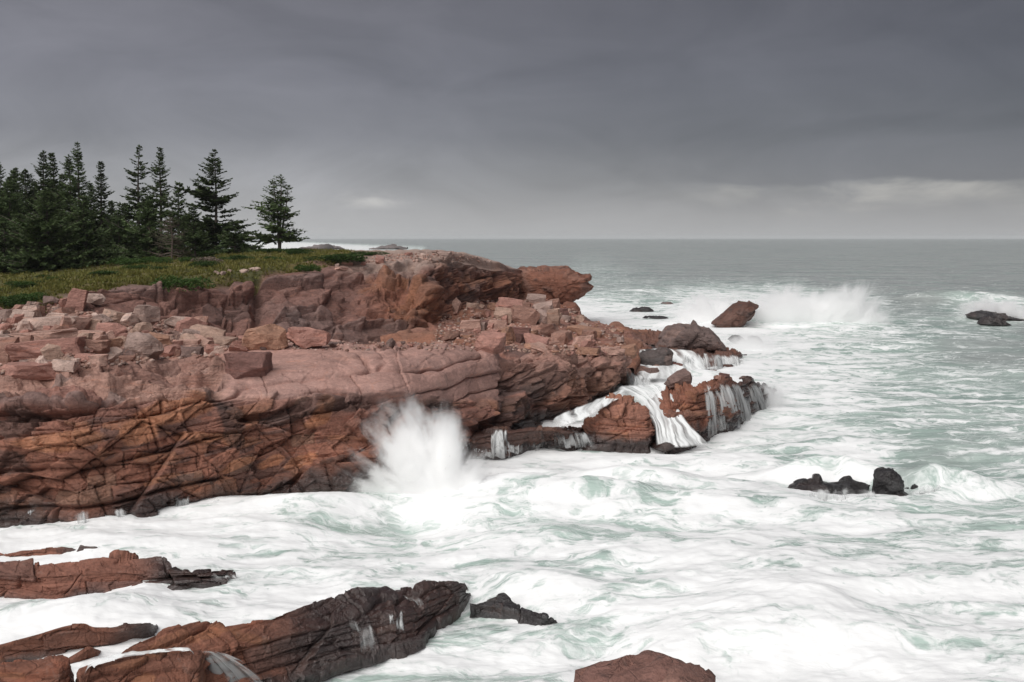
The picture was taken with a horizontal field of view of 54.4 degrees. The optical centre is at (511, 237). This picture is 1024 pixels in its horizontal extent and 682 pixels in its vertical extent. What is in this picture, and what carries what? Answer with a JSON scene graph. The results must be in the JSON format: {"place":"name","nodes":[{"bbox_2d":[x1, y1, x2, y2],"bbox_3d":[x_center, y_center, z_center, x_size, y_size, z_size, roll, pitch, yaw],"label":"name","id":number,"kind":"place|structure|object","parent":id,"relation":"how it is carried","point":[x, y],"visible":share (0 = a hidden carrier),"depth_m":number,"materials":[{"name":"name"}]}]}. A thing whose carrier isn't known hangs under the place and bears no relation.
{"place":"outdoors","nodes":[
{"label":"outdoors","id":0,"kind":"place"},
{"bbox_2d":[0,249,522,358],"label":"headland","id":1,"kind":"structure","parent":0,"point":[364,305],"depth_m":73.77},
{"bbox_2d":[0,295,32,306],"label":"juniper bush","id":2,"kind":"object","parent":1,"relation":"on","point":[11,300],"visible":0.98,"depth_m":62.09,"materials":[{"name":"green plant"}]},
{"bbox_2d":[0,215,41,272],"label":"spruce tree","id":3,"kind":"object","parent":1,"relation":"on","point":[7,242],"visible":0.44,"depth_m":87.73,"materials":[{"name":"green plant"}]},
{"bbox_2d":[9,309,35,317],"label":"stone","id":4,"kind":"object","parent":1,"relation":"on","point":[30,314],"visible":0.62,"depth_m":56.58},
{"bbox_2d":[0,176,45,253],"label":"spruce tree","id":5,"kind":"object","parent":1,"relation":"on","point":[15,207],"visible":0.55,"depth_m":96.52,"materials":[{"name":"green plant"}]},
{"bbox_2d":[16,320,32,331],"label":"stone","id":6,"kind":"object","parent":1,"relation":"on","point":[23,325],"visible":0.58,"depth_m":54.58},
{"bbox_2d":[4,168,61,253],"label":"spruce tree","id":7,"kind":"object","parent":1,"relation":"on","point":[23,180],"visible":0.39,"depth_m":100.77,"materials":[{"name":"green plant"}]},
{"bbox_2d":[14,150,52,247],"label":"spruce tree","id":8,"kind":"object","parent":1,"relation":"on","point":[43,156],"visible":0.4,"depth_m":102.70,"materials":[{"name":"green plant"}]},
{"bbox_2d":[9,328,78,339],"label":"boulder","id":9,"kind":"object","parent":1,"relation":"on","point":[56,334],"visible":0.45,"depth_m":53.23,"materials":[{"name":"stone"}]},
{"bbox_2d":[24,153,68,249],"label":"spruce tree","id":10,"kind":"object","parent":1,"relation":"on","point":[53,168],"visible":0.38,"depth_m":102.66,"materials":[{"name":"green plant"}]},
{"bbox_2d":[0,187,97,272],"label":"spruce tree","id":11,"kind":"object","parent":1,"relation":"on","point":[36,230],"visible":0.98,"depth_m":85.89,"materials":[{"name":"green plant"}]},
{"bbox_2d":[22,315,77,329],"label":"boulder","id":12,"kind":"object","parent":1,"relation":"on","point":[37,323],"visible":0.62,"depth_m":55.60,"materials":[{"name":"stone"}]},
{"bbox_2d":[44,155,88,252],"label":"spruce tree","id":13,"kind":"object","parent":1,"relation":"on","point":[66,193],"visible":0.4,"depth_m":100.85,"materials":[{"name":"green plant"}]},
{"bbox_2d":[59,316,90,329],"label":"stone","id":14,"kind":"object","parent":1,"relation":"on","point":[81,323],"visible":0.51,"depth_m":55.97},
{"bbox_2d":[58,141,92,252],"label":"spruce tree","id":15,"kind":"object","parent":1,"relation":"on","point":[75,185],"visible":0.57,"depth_m":99.99,"materials":[{"name":"green plant"}]},
{"bbox_2d":[25,195,127,265],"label":"spruce tree","id":16,"kind":"object","parent":1,"relation":"on","point":[90,236],"visible":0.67,"depth_m":91.20,"materials":[{"name":"green plant"}]},
{"bbox_2d":[65,288,88,310],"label":"boulder","id":17,"kind":"object","parent":1,"relation":"on","point":[76,299],"visible":0.79,"depth_m":61.52,"materials":[{"name":"stone"}]},
{"bbox_2d":[77,182,111,251],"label":"spruce tree","id":18,"kind":"object","parent":1,"relation":"on","point":[90,190],"visible":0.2,"depth_m":117.81,"materials":[{"name":"green plant"}]},
{"bbox_2d":[87,293,105,304],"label":"boulder","id":19,"kind":"object","parent":1,"relation":"on","point":[95,299],"visible":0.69,"depth_m":62.98,"materials":[{"name":"stone"}]},
{"bbox_2d":[88,161,120,258],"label":"spruce tree","id":20,"kind":"object","parent":1,"relation":"on","point":[101,188],"visible":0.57,"depth_m":103.37,"materials":[{"name":"green plant"}]},
{"bbox_2d":[96,322,127,336],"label":"boulder","id":21,"kind":"object","parent":1,"relation":"on","point":[117,328],"visible":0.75,"depth_m":55.87,"materials":[{"name":"stone"}]},
{"bbox_2d":[102,308,125,323],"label":"boulder","id":22,"kind":"object","parent":1,"relation":"on","point":[116,316],"visible":0.38,"depth_m":60.07,"materials":[{"name":"stone"}]},
{"bbox_2d":[92,210,136,256],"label":"spruce tree","id":23,"kind":"object","parent":1,"relation":"on","point":[111,239],"visible":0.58,"depth_m":101.03,"materials":[{"name":"green plant"}]},
{"bbox_2d":[120,312,139,326],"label":"stone","id":24,"kind":"object","parent":1,"relation":"on","point":[130,319],"visible":0.48,"depth_m":59.80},
{"bbox_2d":[112,144,168,252],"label":"spruce tree","id":25,"kind":"object","parent":1,"relation":"on","point":[138,199],"visible":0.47,"depth_m":104.16,"materials":[{"name":"green plant"}]},
{"bbox_2d":[131,322,152,332],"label":"stone","id":26,"kind":"object","parent":1,"relation":"on","point":[140,327],"visible":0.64,"depth_m":57.56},
{"bbox_2d":[100,199,190,258],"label":"spruce tree","id":27,"kind":"object","parent":1,"relation":"on","point":[143,236],"visible":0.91,"depth_m":96.57,"materials":[{"name":"green plant"}]},
{"bbox_2d":[133,305,160,324],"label":"boulder","id":28,"kind":"object","parent":1,"relation":"on","point":[148,313],"visible":0.7,"depth_m":60.45,"materials":[{"name":"stone"}]},
{"bbox_2d":[149,332,172,345],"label":"boulder","id":29,"kind":"object","parent":1,"relation":"on","point":[164,339],"visible":0.44,"depth_m":54.54,"materials":[{"name":"stone"}]},
{"bbox_2d":[135,147,196,253],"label":"spruce tree","id":30,"kind":"object","parent":1,"relation":"on","point":[159,183],"visible":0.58,"depth_m":104.14,"materials":[{"name":"green plant"}]},
{"bbox_2d":[143,215,196,259],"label":"spruce tree","id":31,"kind":"object","parent":1,"relation":"on","point":[171,252],"visible":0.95,"depth_m":91.10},
{"bbox_2d":[147,181,196,253],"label":"spruce tree","id":32,"kind":"object","parent":1,"relation":"on","point":[172,213],"visible":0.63,"depth_m":100.40,"materials":[{"name":"green plant"}]},
{"bbox_2d":[164,316,184,327],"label":"boulder","id":33,"kind":"object","parent":1,"relation":"on","point":[172,321],"visible":0.59,"depth_m":61.96,"materials":[{"name":"stone"}]},
{"bbox_2d":[0,247,357,312],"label":"heath grass","id":34,"kind":"structure","parent":1,"relation":"on","point":[61,284],"depth_m":75.48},
{"bbox_2d":[151,275,215,291],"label":"juniper bush","id":35,"kind":"object","parent":1,"relation":"on","point":[167,284],"visible":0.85,"depth_m":67.69,"materials":[{"name":"green plant"}]},
{"bbox_2d":[155,204,221,257],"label":"spruce tree","id":36,"kind":"object","parent":1,"relation":"on","point":[195,238],"visible":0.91,"depth_m":93.31,"materials":[{"name":"green plant"}]},
{"bbox_2d":[174,317,209,331],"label":"stone","id":37,"kind":"object","parent":1,"relation":"on","point":[186,323],"visible":0.53,"depth_m":61.81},
{"bbox_2d":[180,345,203,357],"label":"boulder","id":38,"kind":"object","parent":1,"relation":"on","point":[186,352],"visible":0.66,"depth_m":53.78,"materials":[{"name":"stone"}]},
{"bbox_2d":[155,149,258,248],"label":"spruce tree","id":39,"kind":"object","parent":1,"relation":"on","point":[205,194],"visible":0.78,"depth_m":107.97,"materials":[{"name":"green plant"}]},
{"bbox_2d":[189,324,225,337],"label":"boulder","id":40,"kind":"object","parent":1,"relation":"on","point":[207,331],"visible":0.6,"depth_m":59.50,"materials":[{"name":"stone"}]},
{"bbox_2d":[212,336,238,345],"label":"boulder","id":41,"kind":"object","parent":1,"relation":"on","point":[223,340],"visible":0.48,"depth_m":58.48,"materials":[{"name":"stone"}]},
{"bbox_2d":[205,220,268,253],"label":"spruce tree","id":42,"kind":"object","parent":1,"relation":"on","point":[226,245],"visible":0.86,"depth_m":103.24,"materials":[{"name":"green plant"}]},
{"bbox_2d":[240,174,310,248],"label":"spruce tree","id":43,"kind":"object","parent":1,"relation":"on","point":[280,215],"visible":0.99,"depth_m":106.92,"materials":[{"name":"green plant"}]},
{"bbox_2d":[293,264,321,271],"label":"juniper bush","id":44,"kind":"object","parent":1,"relation":"on","point":[305,268],"visible":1,"depth_m":76.13,"materials":[{"name":"green plant"}]},
{"bbox_2d":[302,253,367,262],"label":"juniper bush","id":45,"kind":"object","parent":1,"relation":"on","point":[347,257],"visible":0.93,"depth_m":80.64,"materials":[{"name":"green plant"}]},
{"bbox_2d":[494,307,511,323],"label":"boulder","id":46,"kind":"object","parent":1,"relation":"on","point":[499,312],"visible":0.74,"depth_m":84.97,"materials":[{"name":"stone"}]},
{"bbox_2d":[517,265,593,304],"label":"overhang rock","id":47,"kind":"object","parent":1,"relation":"on","point":[565,283],"visible":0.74,"depth_m":115.20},
{"bbox_2d":[0,339,633,527],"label":"cliff","id":48,"kind":"structure","parent":0,"point":[148,438],"depth_m":39.29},
{"bbox_2d":[0,337,19,364],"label":"boulder","id":49,"kind":"object","parent":48,"relation":"on","point":[5,356],"visible":0.44,"depth_m":42.72,"materials":[{"name":"stone"}]},
{"bbox_2d":[0,361,55,379],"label":"boulder","id":50,"kind":"object","parent":48,"relation":"on","point":[31,371],"visible":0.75,"depth_m":39.54,"materials":[{"name":"stone"}]},
{"bbox_2d":[4,336,86,360],"bbox_3d":[-19.817,4.759,42.893,3.316,0.805,2.234,-5,-4,0],"label":"boulder","id":51,"kind":"object","parent":48,"relation":"on","point":[32,349],"visible":0.79,"depth_m":41.88,"materials":[{"name":"stone"}]},
{"bbox_2d":[40,343,64,359],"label":"boulder","id":52,"kind":"object","parent":48,"relation":"on","point":[50,351],"visible":0.76,"depth_m":41.62,"materials":[{"name":"stone"}]},
{"bbox_2d":[51,359,79,371],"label":"boulder","id":53,"kind":"object","parent":48,"relation":"on","point":[66,365],"visible":1,"depth_m":39.98,"materials":[{"name":"stone"}]},
{"bbox_2d":[85,339,110,353],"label":"boulder","id":54,"kind":"object","parent":48,"relation":"on","point":[100,346],"visible":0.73,"depth_m":42.67,"materials":[{"name":"stone"}]},
{"bbox_2d":[90,354,108,365],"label":"stone","id":55,"kind":"object","parent":48,"relation":"on","point":[99,359],"visible":0.98,"depth_m":38.08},
{"bbox_2d":[107,347,121,362],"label":"stone","id":56,"kind":"object","parent":48,"relation":"on","point":[117,351],"visible":0.56,"depth_m":43.26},
{"bbox_2d":[124,332,163,358],"bbox_3d":[-16.189,4.763,43.806,1.802,1.123,1.113,14,-2,0],"label":"boulder","id":57,"kind":"object","parent":48,"relation":"on","point":[143,345],"visible":0.91,"depth_m":43.42,"materials":[{"name":"stone"}]},
{"bbox_2d":[162,344,180,356],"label":"stone","id":58,"kind":"object","parent":48,"relation":"on","point":[169,350],"visible":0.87,"depth_m":49.49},
{"bbox_2d":[228,340,249,351],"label":"boulder","id":59,"kind":"object","parent":48,"relation":"on","point":[236,345],"visible":0.62,"depth_m":44.00,"materials":[{"name":"stone"}]},
{"bbox_2d":[224,352,272,378],"bbox_3d":[-10.852,5.260,40.845,1.850,1.182,1.129,0,-4,8],"label":"boulder","id":60,"kind":"object","parent":48,"relation":"on","point":[239,365],"visible":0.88,"depth_m":40.41,"materials":[{"name":"stone"}]},
{"bbox_2d":[242,324,287,349],"bbox_3d":[-11.101,4.514,44.536,2.069,1.192,1.293,-13,8,-23],"label":"boulder","id":61,"kind":"object","parent":48,"relation":"on","point":[270,336],"visible":0.95,"depth_m":44.09,"materials":[{"name":"stone"}]},
{"bbox_2d":[286,327,330,348],"bbox_3d":[-9.218,4.529,44.749,1.938,1.099,1.212,10,8,15],"label":"boulder","id":62,"kind":"object","parent":48,"relation":"on","point":[305,337],"visible":0.95,"depth_m":44.39,"materials":[{"name":"stone"}]},
{"bbox_2d":[474,331,505,353],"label":"boulder","id":63,"kind":"object","parent":48,"relation":"on","point":[491,342],"visible":0.97,"depth_m":50.29,"materials":[{"name":"stone"}]},
{"bbox_2d":[530,341,547,352],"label":"stone","id":64,"kind":"object","parent":48,"relation":"on","point":[538,346],"visible":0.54,"depth_m":56.58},
{"bbox_2d":[576,347,599,355],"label":"stone","id":65,"kind":"object","parent":48,"relation":"on","point":[587,350],"visible":0.93,"depth_m":60.41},
{"bbox_2d":[621,343,636,358],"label":"stone","id":66,"kind":"object","parent":48,"relation":"on","point":[631,350],"visible":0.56,"depth_m":63.48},
{"bbox_2d":[361,433,498,490],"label":"water drops","id":67,"kind":"object","parent":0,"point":[432,468],"visible":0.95,"depth_m":39.27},
{"bbox_2d":[0,239,1023,681],"bbox_3d":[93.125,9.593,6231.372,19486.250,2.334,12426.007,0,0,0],"label":"sea","id":68,"kind":"structure","parent":0,"point":[728,557],"depth_m":35.32,"materials":[{"name":"liquid"}]},
{"bbox_2d":[0,655,74,681],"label":"boulder","id":69,"kind":"object","parent":68,"relation":"in","point":[54,668],"visible":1,"depth_m":19.72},
{"bbox_2d":[0,545,97,556],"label":"rock ridge","id":70,"kind":"object","parent":68,"relation":"in","point":[50,551],"visible":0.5,"depth_m":31.38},
{"bbox_2d":[0,623,157,662],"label":"rock ridge","id":71,"kind":"object","parent":68,"relation":"in","point":[60,640],"visible":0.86,"depth_m":24.06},
{"bbox_2d":[69,646,100,663],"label":"boulder","id":72,"kind":"object","parent":68,"relation":"in","point":[87,652],"visible":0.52,"depth_m":23.46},
{"bbox_2d":[0,549,236,598],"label":"rock ridge","id":73,"kind":"object","parent":68,"relation":"in","point":[31,579],"visible":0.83,"depth_m":28.40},
{"bbox_2d":[75,650,206,681],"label":"boulder","id":74,"kind":"object","parent":68,"relation":"in","point":[187,666],"visible":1,"depth_m":20.74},
{"bbox_2d":[87,647,190,668],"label":"cascade","id":75,"kind":"object","parent":74,"relation":"on","point":[95,662],"visible":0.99,"depth_m":20.64,"materials":[{"name":"white liquid"}]},
{"bbox_2d":[89,580,470,681],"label":"rock ridge","id":76,"kind":"object","parent":68,"relation":"in","point":[353,629],"visible":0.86,"depth_m":23.76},
{"bbox_2d":[207,652,247,681],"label":"waterfall","id":77,"kind":"structure","parent":76,"relation":"on","point":[220,666],"depth_m":21.92,"materials":[{"name":"white liquid"}]},
{"bbox_2d":[470,593,557,625],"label":"rock ridge","id":78,"kind":"object","parent":68,"relation":"in","point":[501,606],"visible":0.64,"depth_m":26.97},
{"bbox_2d":[469,425,582,459],"bbox_3d":[1.665,10.130,49.625,10.806,2.613,4.132,0,0,-42],"label":"rock ledge","id":79,"kind":"object","parent":68,"relation":"in","point":[529,438],"visible":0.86,"depth_m":47.28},
{"bbox_2d":[489,431,518,454],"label":"waterfall","id":80,"kind":"structure","parent":79,"relation":"on","point":[499,447],"depth_m":45.98,"materials":[{"name":"white liquid"}]},
{"bbox_2d":[555,389,623,425],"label":"cascade","id":81,"kind":"object","parent":79,"relation":"on","point":[581,413],"visible":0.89,"depth_m":48.98,"materials":[{"name":"white liquid"}]},
{"bbox_2d":[580,392,658,453],"bbox_3d":[5.664,9.612,51.097,4.925,3.674,5.846,0,0,0],"label":"boulder","id":82,"kind":"object","parent":68,"relation":"in","point":[624,424],"visible":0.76,"depth_m":48.78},
{"bbox_2d":[574,650,715,681],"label":"boulder","id":83,"kind":"object","parent":68,"relation":"in","point":[648,666],"visible":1,"depth_m":17.55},
{"bbox_2d":[647,376,776,453],"bbox_3d":[11.919,9.470,58.428,5.483,3.965,23.135,0,0,29],"label":"rock ledge","id":84,"kind":"object","parent":68,"relation":"in","point":[690,402],"visible":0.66,"depth_m":51.77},
{"bbox_2d":[621,383,701,446],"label":"cascade","id":85,"kind":"object","parent":84,"relation":"on","point":[668,434],"visible":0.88,"depth_m":48.83,"materials":[{"name":"white liquid"}]},
{"bbox_2d":[664,368,691,388],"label":"stone","id":86,"kind":"object","parent":84,"relation":"on","point":[681,376],"visible":0.94,"depth_m":52.53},
{"bbox_2d":[708,386,773,424],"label":"waterfall","id":87,"kind":"structure","parent":84,"relation":"on","point":[757,391],"depth_m":54.52,"materials":[{"name":"white liquid"}]},
{"bbox_2d":[711,301,758,327],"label":"boulder","id":88,"kind":"object","parent":68,"relation":"in","point":[739,313],"visible":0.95,"depth_m":110.18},
{"bbox_2d":[787,473,869,494],"bbox_3d":[12.642,10.243,40.188,3.773,1.365,1.863,0,0,0],"label":"rock","id":89,"kind":"object","parent":68,"relation":"in","point":[845,485],"visible":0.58,"depth_m":39.84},
{"bbox_2d":[872,467,908,495],"bbox_3d":[14.960,9.746,39.303,1.379,1.318,1.698,0,0,0],"label":"rock","id":90,"kind":"object","parent":68,"relation":"in","point":[888,481],"visible":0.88,"depth_m":38.86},
{"bbox_2d":[977,313,1010,325],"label":"rock","id":91,"kind":"object","parent":68,"relation":"in","point":[991,319],"visible":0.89,"depth_m":114.99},
{"bbox_2d":[965,310,1023,320],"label":"rock","id":92,"kind":"object","parent":68,"relation":"in","point":[976,315],"visible":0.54,"depth_m":122.77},
{"bbox_2d":[0,0,1023,238],"label":"sky","id":93,"kind":"structure","parent":0,"point":[383,119],"materials":[{"name":"grey"}]},
{"bbox_2d":[380,299,654,377],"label":"rocky slope","id":94,"kind":"structure","parent":0,"point":[421,335],"depth_m":73.83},
{"bbox_2d":[0,251,630,374],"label":"rubble","id":95,"kind":"object","parent":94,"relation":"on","point":[138,359],"visible":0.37,"depth_m":61.45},
{"bbox_2d":[442,331,460,340],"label":"stone","id":96,"kind":"object","parent":94,"relation":"on","point":[450,335],"visible":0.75,"depth_m":63.63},
{"bbox_2d":[460,319,480,330],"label":"boulder","id":97,"kind":"object","parent":94,"relation":"on","point":[470,325],"visible":0.86,"depth_m":75.58,"materials":[{"name":"stone"}]},
{"bbox_2d":[498,327,515,341],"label":"stone","id":98,"kind":"object","parent":94,"relation":"on","point":[510,333],"visible":0.45,"depth_m":67.80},
{"bbox_2d":[495,297,522,308],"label":"boulder","id":99,"kind":"object","parent":94,"relation":"on","point":[505,302],"visible":0.46,"depth_m":86.49,"materials":[{"name":"stone"}]},
{"bbox_2d":[511,305,539,324],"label":"boulder","id":100,"kind":"object","parent":94,"relation":"on","point":[521,314],"visible":0.92,"depth_m":82.39,"materials":[{"name":"stone"}]},
{"bbox_2d":[523,333,548,345],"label":"stone","id":101,"kind":"object","parent":94,"relation":"on","point":[530,338],"visible":0.43,"depth_m":67.91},
{"bbox_2d":[526,293,545,303],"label":"boulder","id":102,"kind":"object","parent":94,"relation":"on","point":[533,298],"visible":0.81,"depth_m":102.41,"materials":[{"name":"stone"}]},
{"bbox_2d":[533,301,552,310],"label":"boulder","id":103,"kind":"object","parent":94,"relation":"on","point":[546,305],"visible":0.48,"depth_m":89.69,"materials":[{"name":"stone"}]},
{"bbox_2d":[531,323,558,335],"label":"boulder","id":104,"kind":"object","parent":94,"relation":"on","point":[546,329],"visible":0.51,"depth_m":76.35,"materials":[{"name":"stone"}]},
{"bbox_2d":[547,308,559,325],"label":"boulder","id":105,"kind":"object","parent":94,"relation":"on","point":[553,315],"visible":0.81,"depth_m":82.20,"materials":[{"name":"stone"}]},
{"bbox_2d":[551,330,572,345],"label":"stone","id":106,"kind":"object","parent":94,"relation":"on","point":[563,337],"visible":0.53,"depth_m":72.02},
{"bbox_2d":[566,325,601,337],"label":"boulder","id":107,"kind":"object","parent":94,"relation":"on","point":[577,329],"visible":0.43,"depth_m":81.09,"materials":[{"name":"stone"}]},
{"bbox_2d":[625,328,661,345],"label":"rock ledge","id":108,"kind":"object","parent":94,"relation":"on","point":[649,337],"visible":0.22,"depth_m":95.62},
{"bbox_2d":[639,347,673,365],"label":"boulder","id":109,"kind":"object","parent":94,"relation":"on","point":[661,356],"visible":0.69,"depth_m":71.84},
{"bbox_2d":[639,349,704,378],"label":"cascade","id":110,"kind":"object","parent":94,"relation":"on","point":[694,363],"visible":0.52,"depth_m":72.31,"materials":[{"name":"white liquid"}]},
{"bbox_2d":[619,344,746,383],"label":"rock ledge","id":111,"kind":"object","parent":94,"relation":"on","point":[728,353],"visible":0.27,"depth_m":78.83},
{"bbox_2d":[655,320,726,351],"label":"boulder","id":112,"kind":"object","parent":111,"relation":"on","point":[693,335],"visible":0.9,"depth_m":80.20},
{"bbox_2d":[684,354,738,369],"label":"waterfall","id":113,"kind":"structure","parent":111,"relation":"on","point":[718,361],"depth_m":74.69,"materials":[{"name":"white liquid"}]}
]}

